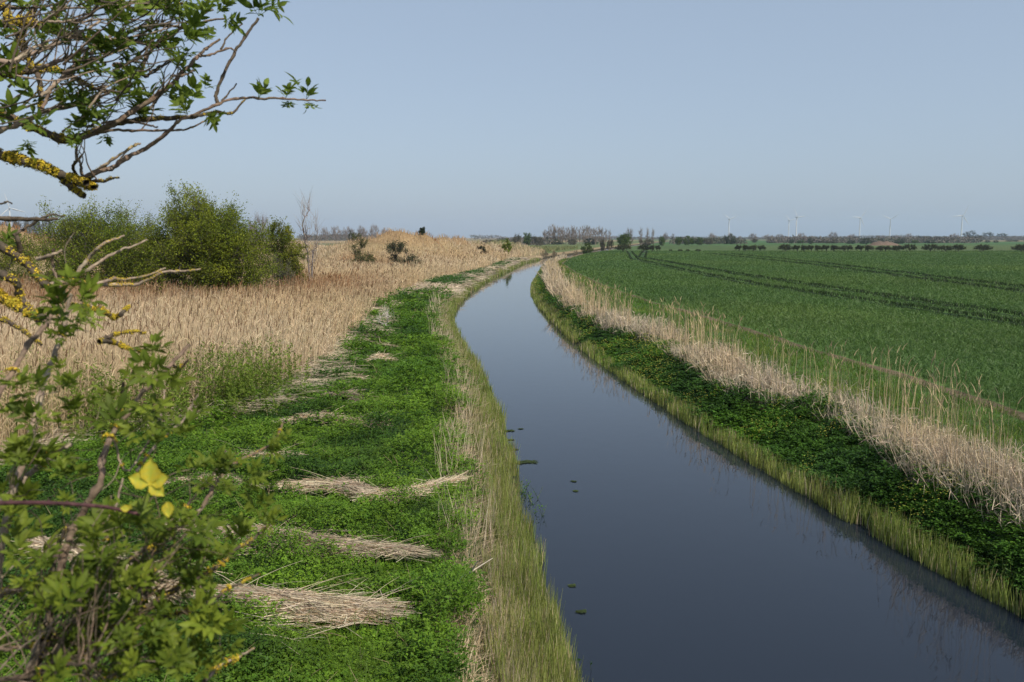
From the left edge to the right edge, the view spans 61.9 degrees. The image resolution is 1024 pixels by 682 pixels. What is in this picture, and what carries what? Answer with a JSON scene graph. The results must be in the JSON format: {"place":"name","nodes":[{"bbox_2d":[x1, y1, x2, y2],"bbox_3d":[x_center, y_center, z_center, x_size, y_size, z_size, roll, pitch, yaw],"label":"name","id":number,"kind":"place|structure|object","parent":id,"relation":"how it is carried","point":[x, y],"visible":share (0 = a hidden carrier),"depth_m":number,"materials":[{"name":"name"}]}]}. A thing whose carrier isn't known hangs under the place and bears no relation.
{"place":"outdoors","nodes":[
{"label":"outdoors","id":0,"kind":"place"},
{"bbox_2d":[0,225,1023,681],"bbox_3d":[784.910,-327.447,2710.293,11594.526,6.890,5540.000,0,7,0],"label":"ground","id":1,"kind":"structure","parent":0,"point":[1002,245],"depth_m":21.59,"materials":[{"name":"green plant"}]},
{"bbox_2d":[0,193,23,223],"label":"wind turbine","id":2,"kind":"object","parent":1,"relation":"on","point":[9,208],"visible":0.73,"depth_m":1627.04,"materials":[{"name":"paint"}]},
{"bbox_2d":[11,221,21,229],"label":"brown thicket","id":3,"kind":"object","parent":1,"relation":"on","point":[17,223],"visible":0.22,"depth_m":888.66,"materials":[{"name":"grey plant"}]},
{"bbox_2d":[0,228,48,284],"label":"hawthorn bush","id":4,"kind":"object","parent":1,"relation":"on","point":[5,265],"visible":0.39,"depth_m":59.51,"materials":[{"name":"green plant"}]},
{"bbox_2d":[23,213,38,234],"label":"brown thicket","id":5,"kind":"object","parent":1,"relation":"on","point":[33,228],"visible":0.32,"depth_m":891.04,"materials":[{"name":"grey plant"}]},
{"bbox_2d":[35,221,53,236],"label":"brown thicket","id":6,"kind":"object","parent":1,"relation":"on","point":[42,225],"visible":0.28,"depth_m":890.47,"materials":[{"name":"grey plant"}]},
{"bbox_2d":[0,458,173,517],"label":"bramble","id":7,"kind":"object","parent":1,"relation":"on","point":[152,476],"visible":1,"depth_m":1.19,"materials":[{"name":"yellow plant"}]},
{"bbox_2d":[24,193,161,299],"bbox_3d":[-24.395,-5.077,50.810,8.857,8.044,6.381,0,7,0],"label":"hawthorn bush","id":8,"kind":"object","parent":1,"relation":"on","point":[93,235],"visible":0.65,"depth_m":49.79,"materials":[{"name":"green plant"}]},
{"bbox_2d":[0,233,291,681],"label":"elder shrub","id":9,"kind":"object","parent":1,"relation":"on","point":[77,634],"visible":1,"depth_m":1.34,"materials":[{"name":"green plant"}]},
{"bbox_2d":[0,331,311,449],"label":"leafy shoots","id":10,"kind":"object","parent":1,"relation":"on","point":[248,381],"visible":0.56,"depth_m":20.54,"materials":[{"name":"green plant"}]},
{"bbox_2d":[0,0,325,352],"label":"elder tree","id":11,"kind":"object","parent":1,"relation":"on","point":[11,66],"visible":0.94,"depth_m":2.43,"materials":[{"name":"green plant"}]},
{"bbox_2d":[125,175,288,313],"bbox_3d":[-17.719,-5.034,48.935,10.150,8.751,6.114,0,7,0],"label":"hawthorn bush","id":12,"kind":"object","parent":1,"relation":"on","point":[223,245],"visible":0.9,"depth_m":47.74,"materials":[{"name":"green plant"}]},
{"bbox_2d":[250,211,268,243],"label":"bare tree","id":13,"kind":"object","parent":1,"relation":"on","point":[265,220],"visible":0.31,"depth_m":187.87,"materials":[{"name":"grey plant"}]},
{"bbox_2d":[0,257,519,681],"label":"bank greenery","id":14,"kind":"object","parent":1,"relation":"on","point":[419,649],"visible":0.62,"depth_m":13.25,"materials":[{"name":"green plant"}]},
{"bbox_2d":[12,534,231,606],"bbox_3d":[-5.269,2.792,10.791,4.156,0.379,1.832,4,8,33],"label":"reed heap","id":15,"kind":"object","parent":14,"relation":"on","point":[38,542],"visible":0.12,"depth_m":11.01,"materials":[{"name":"plant"}]},
{"bbox_2d":[155,519,260,553],"bbox_3d":[-4.460,2.620,12.007,2.197,0.446,1.336,2,7,14],"label":"reed heap","id":16,"kind":"object","parent":14,"relation":"on","point":[183,529],"visible":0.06,"depth_m":11.96,"materials":[{"name":"plant"}]},
{"bbox_2d":[164,470,275,488],"bbox_3d":[-5.078,2.276,14.592,2.408,0.372,1.388,0,7,0],"label":"reed heap","id":17,"kind":"object","parent":14,"relation":"on","point":[201,476],"visible":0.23,"depth_m":14.56,"materials":[{"name":"plant"}]},
{"bbox_2d":[207,440,307,458],"bbox_3d":[-5.046,2.055,16.540,2.107,0.431,1.397,4,8,27],"label":"reed heap","id":18,"kind":"object","parent":14,"relation":"on","point":[265,452],"visible":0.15,"depth_m":16.49,"materials":[{"name":"plant"}]},
{"bbox_2d":[193,560,422,652],"bbox_3d":[-2.503,2.941,9.673,2.978,0.448,2.217,0,7,0],"label":"reed heap","id":19,"kind":"object","parent":14,"relation":"on","point":[347,606],"visible":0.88,"depth_m":9.75,"materials":[{"name":"plant"}]},
{"bbox_2d":[218,516,446,563],"bbox_3d":[-2.620,2.719,11.944,3.563,0.373,2.110,0,7,0],"label":"reed heap","id":20,"kind":"object","parent":14,"relation":"on","point":[388,547],"visible":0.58,"depth_m":11.62,"materials":[{"name":"plant"}]},
{"bbox_2d":[276,401,393,426],"bbox_3d":[-3.982,1.696,19.700,2.979,0.385,1.752,2,7,14],"label":"reed heap","id":21,"kind":"object","parent":14,"relation":"on","point":[306,416],"visible":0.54,"depth_m":19.66,"materials":[{"name":"plant"}]},
{"bbox_2d":[315,386,378,400],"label":"reed heap","id":22,"kind":"object","parent":14,"relation":"on","point":[349,391],"visible":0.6,"depth_m":22.65,"materials":[{"name":"plant"}]},
{"bbox_2d":[348,365,368,379],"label":"reed heap","id":23,"kind":"object","parent":14,"relation":"on","point":[357,376],"visible":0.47,"depth_m":25.80,"materials":[{"name":"plant"}]},
{"bbox_2d":[264,462,475,503],"bbox_3d":[-2.285,2.416,14.270,3.822,0.473,2.269,-2,7,-14],"label":"reed heap","id":24,"kind":"object","parent":14,"relation":"on","point":[355,487],"visible":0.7,"depth_m":14.31,"materials":[{"name":"plant"}]},
{"bbox_2d":[361,351,399,360],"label":"reed heap","id":25,"kind":"object","parent":14,"relation":"on","point":[381,355],"visible":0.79,"depth_m":30.24,"materials":[{"name":"plant"}]},
{"bbox_2d":[0,257,529,466],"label":"fallen reeds","id":26,"kind":"object","parent":1,"relation":"on","point":[422,285],"visible":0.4,"depth_m":27.21,"materials":[{"name":"plant"}]},
{"bbox_2d":[0,241,544,443],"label":"reed bed","id":27,"kind":"object","parent":1,"relation":"on","point":[331,297],"visible":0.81,"depth_m":31.94,"materials":[{"name":"plant"}]},
{"bbox_2d":[257,253,303,293],"bbox_3d":[-14.906,-3.760,54.837,3.072,4.033,3.020,5,9,37],"label":"bramble bush","id":28,"kind":"object","parent":1,"relation":"on","point":[284,274],"visible":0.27,"depth_m":54.52,"materials":[{"name":"green plant"}]},
{"bbox_2d":[263,215,309,289],"bbox_3d":[-15.273,-5.487,57.766,3.406,6.022,3.301,5,9,37],"label":"hawthorn bush","id":29,"kind":"object","parent":1,"relation":"on","point":[286,237],"visible":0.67,"depth_m":57.27,"materials":[{"name":"green plant"}]},
{"bbox_2d":[0,221,577,282],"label":"rough grass","id":30,"kind":"structure","parent":1,"relation":"on","point":[544,247],"depth_m":119.83,"materials":[{"name":"plant"}]},
{"bbox_2d":[293,187,334,285],"bbox_3d":[-13.864,-6.774,59.438,2.940,7.991,2.497,0,7,0],"label":"bare sapling","id":31,"kind":"object","parent":1,"relation":"on","point":[305,237],"visible":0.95,"depth_m":59.35,"materials":[{"name":"grey plant"}]},
{"bbox_2d":[320,227,328,239],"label":"bare tree","id":32,"kind":"object","parent":1,"relation":"on","point":[324,233],"visible":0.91,"depth_m":753.52,"materials":[{"name":"grey plant"}]},
{"bbox_2d":[329,225,341,240],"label":"bare tree","id":33,"kind":"object","parent":1,"relation":"on","point":[335,232],"visible":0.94,"depth_m":753.66,"materials":[{"name":"grey plant"}]},
{"bbox_2d":[340,227,355,238],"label":"bare tree","id":34,"kind":"object","parent":1,"relation":"on","point":[345,231],"visible":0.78,"depth_m":753.46,"materials":[{"name":"grey plant"}]},
{"bbox_2d":[347,232,376,265],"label":"hawthorn bush","id":35,"kind":"object","parent":1,"relation":"on","point":[362,257],"visible":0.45,"depth_m":91.18,"materials":[{"name":"green plant"}]},
{"bbox_2d":[357,225,367,237],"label":"bare tree","id":36,"kind":"object","parent":1,"relation":"on","point":[361,231],"visible":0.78,"depth_m":752.85,"materials":[{"name":"grey plant"}]},
{"bbox_2d":[368,224,379,237],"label":"bare tree","id":37,"kind":"object","parent":1,"relation":"on","point":[376,228],"visible":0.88,"depth_m":752.91,"materials":[{"name":"grey plant"}]},
{"bbox_2d":[375,305,393,325],"bbox_3d":[-5.921,-1.000,39.321,0.944,1.511,0.884,-6,9,-41],"label":"dead shrub","id":38,"kind":"object","parent":1,"relation":"on","point":[386,314],"visible":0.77,"depth_m":39.34,"materials":[{"name":"grey plant"}]},
{"bbox_2d":[386,239,423,266],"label":"hawthorn bush","id":39,"kind":"object","parent":1,"relation":"on","point":[399,248],"visible":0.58,"depth_m":89.50,"materials":[{"name":"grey plant"}]},
{"bbox_2d":[418,227,424,234],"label":"hawthorn bush","id":40,"kind":"object","parent":1,"relation":"on","point":[421,231],"visible":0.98,"depth_m":124.83,"materials":[{"name":"green plant"}]},
{"bbox_2d":[477,245,485,254],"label":"hawthorn bush","id":41,"kind":"object","parent":1,"relation":"on","point":[481,247],"visible":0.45,"depth_m":149.13,"materials":[{"name":"green plant"}]},
{"bbox_2d":[420,255,546,681],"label":"dead straw","id":42,"kind":"object","parent":1,"relation":"on","point":[461,417],"visible":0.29,"depth_m":13.27,"materials":[{"name":"beige plant"}]},
{"bbox_2d":[459,558,492,580],"bbox_3d":[-0.469,2.737,10.211,0.400,0.409,0.283,5,9,38],"label":"dead stick","id":43,"kind":"object","parent":42,"relation":"on","point":[473,569],"visible":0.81,"depth_m":10.15,"materials":[{"name":"grey plant"}]},
{"bbox_2d":[501,238,511,255],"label":"hawthorn bush","id":44,"kind":"object","parent":1,"relation":"on","point":[508,245],"visible":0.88,"depth_m":173.62,"materials":[{"name":"green plant"}]},
{"bbox_2d":[440,256,592,681],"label":"young reeds","id":45,"kind":"object","parent":1,"relation":"on","point":[548,644],"visible":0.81,"depth_m":11.82,"materials":[{"name":"green plant"}]},
{"bbox_2d":[512,234,520,243],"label":"brown thicket","id":46,"kind":"object","parent":1,"relation":"on","point":[518,239],"visible":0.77,"depth_m":417.04,"materials":[{"name":"grey plant"}]},
{"bbox_2d":[523,232,531,244],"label":"leafy tree","id":47,"kind":"object","parent":1,"relation":"on","point":[527,240],"visible":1,"depth_m":425.68,"materials":[{"name":"green plant"}]},
{"bbox_2d":[32,231,1023,244],"bbox_3d":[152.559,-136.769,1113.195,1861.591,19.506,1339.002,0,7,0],"label":"distant woods","id":48,"kind":"object","parent":1,"relation":"on","point":[857,239],"visible":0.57,"depth_m":614.89,"materials":[{"name":"green plant"}]},
{"bbox_2d":[532,236,543,244],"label":"brown thicket","id":49,"kind":"object","parent":1,"relation":"on","point":[539,240],"visible":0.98,"depth_m":426.87,"materials":[{"name":"grey plant"}]},
{"bbox_2d":[548,239,564,244],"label":"dark bush","id":50,"kind":"object","parent":1,"relation":"on","point":[555,242],"visible":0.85,"depth_m":495.68,"materials":[{"name":"green plant"}]},
{"bbox_2d":[557,226,563,242],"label":"bare poplar","id":51,"kind":"object","parent":1,"relation":"on","point":[560,236],"visible":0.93,"depth_m":528.43,"materials":[{"name":"grey plant"}]},
{"bbox_2d":[563,229,568,241],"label":"bare poplar","id":52,"kind":"object","parent":1,"relation":"on","point":[564,235],"visible":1,"depth_m":518.51,"materials":[{"name":"grey plant"}]},
{"bbox_2d":[567,238,577,244],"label":"brown thicket","id":53,"kind":"object","parent":1,"relation":"on","point":[572,241],"visible":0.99,"depth_m":494.46,"materials":[{"name":"grey plant"}]},
{"bbox_2d":[580,243,593,253],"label":"leafy tree","id":54,"kind":"object","parent":1,"relation":"on","point":[588,249],"visible":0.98,"depth_m":230.27,"materials":[{"name":"green plant"}]},
{"bbox_2d":[582,238,598,244],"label":"dark bush","id":55,"kind":"object","parent":1,"relation":"on","point":[592,242],"visible":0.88,"depth_m":495.55,"materials":[{"name":"grey plant"}]},
{"bbox_2d":[593,228,599,244],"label":"bare poplar","id":56,"kind":"object","parent":1,"relation":"on","point":[596,236],"visible":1,"depth_m":492.40,"materials":[{"name":"grey plant"}]},
{"bbox_2d":[600,238,605,250],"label":"brown thicket","id":57,"kind":"object","parent":1,"relation":"on","point":[602,245],"visible":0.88,"depth_m":297.58,"materials":[{"name":"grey plant"}]},
{"bbox_2d":[606,240,613,249],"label":"brown thicket","id":58,"kind":"object","parent":1,"relation":"on","point":[609,245],"visible":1,"depth_m":298.02,"materials":[{"name":"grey plant"}]},
{"bbox_2d":[614,244,632,250],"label":"hedge shrub","id":59,"kind":"object","parent":1,"relation":"on","point":[625,246],"visible":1,"depth_m":230.53,"materials":[{"name":"green plant"}]},
{"bbox_2d":[617,232,631,248],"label":"leafy tree","id":60,"kind":"object","parent":1,"relation":"on","point":[624,238],"visible":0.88,"depth_m":296.10,"materials":[{"name":"green plant"}]},
{"bbox_2d":[625,228,633,243],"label":"bare tree","id":61,"kind":"object","parent":1,"relation":"on","point":[631,232],"visible":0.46,"depth_m":456.05,"materials":[{"name":"grey plant"}]},
{"bbox_2d":[638,244,647,251],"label":"hedge shrub","id":62,"kind":"object","parent":1,"relation":"on","point":[641,247],"visible":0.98,"depth_m":230.82,"materials":[{"name":"green plant"}]},
{"bbox_2d":[639,238,653,245],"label":"brown thicket","id":63,"kind":"object","parent":1,"relation":"on","point":[645,242],"visible":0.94,"depth_m":416.10,"materials":[{"name":"grey plant"}]},
{"bbox_2d":[648,244,660,251],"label":"hedge shrub","id":64,"kind":"object","parent":1,"relation":"on","point":[651,248],"visible":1,"depth_m":230.37,"materials":[{"name":"green plant"}]},
{"bbox_2d":[658,236,664,245],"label":"leafy tree","id":65,"kind":"object","parent":1,"relation":"on","point":[661,239],"visible":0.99,"depth_m":376.66,"materials":[{"name":"green plant"}]},
{"bbox_2d":[674,236,682,244],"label":"leafy tree","id":66,"kind":"object","parent":1,"relation":"on","point":[678,239],"visible":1,"depth_m":416.39,"materials":[{"name":"green plant"}]},
{"bbox_2d":[683,236,694,244],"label":"leafy tree","id":67,"kind":"object","parent":1,"relation":"on","point":[691,240],"visible":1,"depth_m":416.58,"materials":[{"name":"green plant"}]},
{"bbox_2d":[695,237,703,244],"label":"leafy tree","id":68,"kind":"object","parent":1,"relation":"on","point":[699,241],"visible":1,"depth_m":416.28,"materials":[{"name":"green plant"}]},
{"bbox_2d":[704,237,713,243],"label":"brown thicket","id":69,"kind":"object","parent":1,"relation":"on","point":[709,240],"visible":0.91,"depth_m":476.27,"materials":[{"name":"grey plant"}]},
{"bbox_2d":[722,234,737,243],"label":"dark bush","id":70,"kind":"object","parent":1,"relation":"on","point":[727,240],"visible":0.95,"depth_m":495.43,"materials":[{"name":"grey plant"}]},
{"bbox_2d":[734,244,750,250],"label":"hedge shrub","id":71,"kind":"object","parent":1,"relation":"on","point":[746,247],"visible":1,"depth_m":232.24,"materials":[{"name":"green plant"}]},
{"bbox_2d":[748,244,765,250],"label":"hedge shrub","id":72,"kind":"object","parent":1,"relation":"on","point":[754,247],"visible":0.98,"depth_m":232.69,"materials":[{"name":"green plant"}]},
{"bbox_2d":[530,267,1023,618],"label":"young reeds","id":73,"kind":"object","parent":1,"relation":"on","point":[882,532],"visible":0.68,"depth_m":15.80,"materials":[{"name":"green plant"}]},
{"bbox_2d":[534,265,1023,591],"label":"bank plants","id":74,"kind":"object","parent":1,"relation":"on","point":[858,455],"visible":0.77,"depth_m":18.04,"materials":[{"name":"green plant"}]},
{"bbox_2d":[536,280,986,519],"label":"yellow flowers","id":75,"kind":"object","parent":74,"relation":"on","point":[719,391],"visible":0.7,"depth_m":28.37,"materials":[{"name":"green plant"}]},
{"bbox_2d":[538,253,1023,535],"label":"dead reeds","id":76,"kind":"object","parent":1,"relation":"on","point":[553,278],"visible":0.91,"depth_m":19.17,"materials":[{"name":"plant"}]},
{"bbox_2d":[777,243,792,251],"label":"hedge shrub","id":77,"kind":"object","parent":1,"relation":"on","point":[786,247],"visible":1,"depth_m":227.50,"materials":[{"name":"green plant"}]},
{"bbox_2d":[563,250,1023,409],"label":"wheat crop","id":78,"kind":"object","parent":1,"relation":"on","point":[991,264],"visible":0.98,"depth_m":55.83,"materials":[{"name":"green plant"}]},
{"bbox_2d":[793,244,808,251],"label":"hedge shrub","id":79,"kind":"object","parent":1,"relation":"on","point":[802,247],"visible":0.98,"depth_m":229.16,"materials":[{"name":"green plant"}]},
{"bbox_2d":[808,244,822,251],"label":"hedge shrub","id":80,"kind":"object","parent":1,"relation":"on","point":[816,247],"visible":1,"depth_m":229.44,"materials":[{"name":"green plant"}]},
{"bbox_2d":[629,250,1023,325],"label":"wheel tracks","id":81,"kind":"object","parent":1,"relation":"on","point":[643,253],"visible":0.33,"depth_m":65.49,"materials":[{"name":"soil"}]},
{"bbox_2d":[821,239,837,242],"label":"brown thicket","id":82,"kind":"object","parent":1,"relation":"on","point":[830,241],"visible":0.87,"depth_m":555.00,"materials":[{"name":"grey plant"}]},
{"bbox_2d":[820,244,839,251],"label":"hedge shrub","id":83,"kind":"object","parent":1,"relation":"on","point":[833,247],"visible":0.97,"depth_m":231.26,"materials":[{"name":"green plant"}]},
{"bbox_2d":[839,244,853,251],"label":"hedge shrub","id":84,"kind":"object","parent":1,"relation":"on","point":[844,248],"visible":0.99,"depth_m":229.94,"materials":[{"name":"green plant"}]},
{"bbox_2d":[855,245,874,251],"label":"hedge shrub","id":85,"kind":"object","parent":1,"relation":"on","point":[860,247],"visible":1,"depth_m":228.21,"materials":[{"name":"green plant"}]},
{"bbox_2d":[875,245,891,251],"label":"hedge shrub","id":86,"kind":"object","parent":1,"relation":"on","point":[888,248],"visible":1,"depth_m":228.15,"materials":[{"name":"green plant"}]},
{"bbox_2d":[869,241,901,245],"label":"spoil mound","id":87,"kind":"object","parent":1,"relation":"on","point":[880,243],"visible":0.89,"depth_m":413.27,"materials":[{"name":"soil"}]},
{"bbox_2d":[891,245,902,251],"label":"hedge shrub","id":88,"kind":"object","parent":1,"relation":"on","point":[896,248],"visible":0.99,"depth_m":230.35,"materials":[{"name":"green plant"}]},
{"bbox_2d":[902,244,917,250],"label":"hedge shrub","id":89,"kind":"object","parent":1,"relation":"on","point":[910,247],"visible":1,"depth_m":229.72,"materials":[{"name":"green plant"}]},
{"bbox_2d":[921,244,940,250],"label":"hedge shrub","id":90,"kind":"object","parent":1,"relation":"on","point":[928,247],"visible":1,"depth_m":229.74,"materials":[{"name":"green plant"}]},
{"bbox_2d":[937,245,953,251],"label":"hedge shrub","id":91,"kind":"object","parent":1,"relation":"on","point":[947,247],"visible":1,"depth_m":229.94,"materials":[{"name":"green plant"}]},
{"bbox_2d":[951,244,966,250],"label":"hedge shrub","id":92,"kind":"object","parent":1,"relation":"on","point":[957,247],"visible":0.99,"depth_m":231.96,"materials":[{"name":"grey plant"}]},
{"bbox_2d":[952,209,967,236],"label":"wind turbine","id":93,"kind":"object","parent":1,"relation":"on","point":[962,222],"visible":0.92,"depth_m":2177.69,"materials":[{"name":"paint"}]},
{"bbox_2d":[962,230,978,236],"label":"dark bush","id":94,"kind":"object","parent":1,"relation":"on","point":[969,234],"visible":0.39,"depth_m":1286.62,"materials":[{"name":"grey plant"}]},
{"bbox_2d":[972,244,992,250],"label":"hedge shrub","id":95,"kind":"object","parent":1,"relation":"on","point":[980,247],"visible":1,"depth_m":232.31,"materials":[{"name":"green plant"}]},
{"bbox_2d":[1010,243,1023,251],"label":"hedge shrub","id":96,"kind":"object","parent":1,"relation":"on","point":[1019,247],"visible":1,"depth_m":226.44,"materials":[{"name":"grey plant"}]},
{"bbox_2d":[0,0,1023,237],"label":"sky","id":97,"kind":"structure","parent":0,"point":[465,118],"materials":[{"name":"blue"}]},
{"bbox_2d":[453,242,1023,681],"bbox_3d":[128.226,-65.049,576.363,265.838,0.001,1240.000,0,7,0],"label":"water","id":98,"kind":"structure","parent":0,"point":[677,550],"depth_m":13.38,"materials":[{"name":"blue liquid"}]},
{"bbox_2d":[509,478,530,492],"bbox_3d":[0.245,2.874,16.858,0.469,0.329,0.547,4,8,33],"label":"reed tuft","id":99,"kind":"object","parent":98,"relation":"in","point":[522,487],"visible":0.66,"depth_m":16.84,"materials":[{"name":"green plant"}]},
{"bbox_2d":[517,460,537,463],"bbox_3d":[0.273,2.705,19.076,0.673,0.017,0.378,-1,7,-8],"label":"floating weed","id":100,"kind":"object","parent":98,"relation":"on","point":[526,461],"visible":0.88,"depth_m":19.11,"materials":[{"name":"green plant"}]},
{"bbox_2d":[515,487,542,501],"bbox_3d":[0.308,2.945,16.285,0.584,0.328,0.520,0,7,0],"label":"reed tuft","id":101,"kind":"object","parent":98,"relation":"in","point":[529,495],"visible":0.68,"depth_m":16.36,"materials":[{"name":"green plant"}]},
{"bbox_2d":[558,258,1023,494],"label":"verge grass","id":102,"kind":"structure","parent":0,"point":[1018,427],"depth_m":24.99,"materials":[{"name":"green plant"}]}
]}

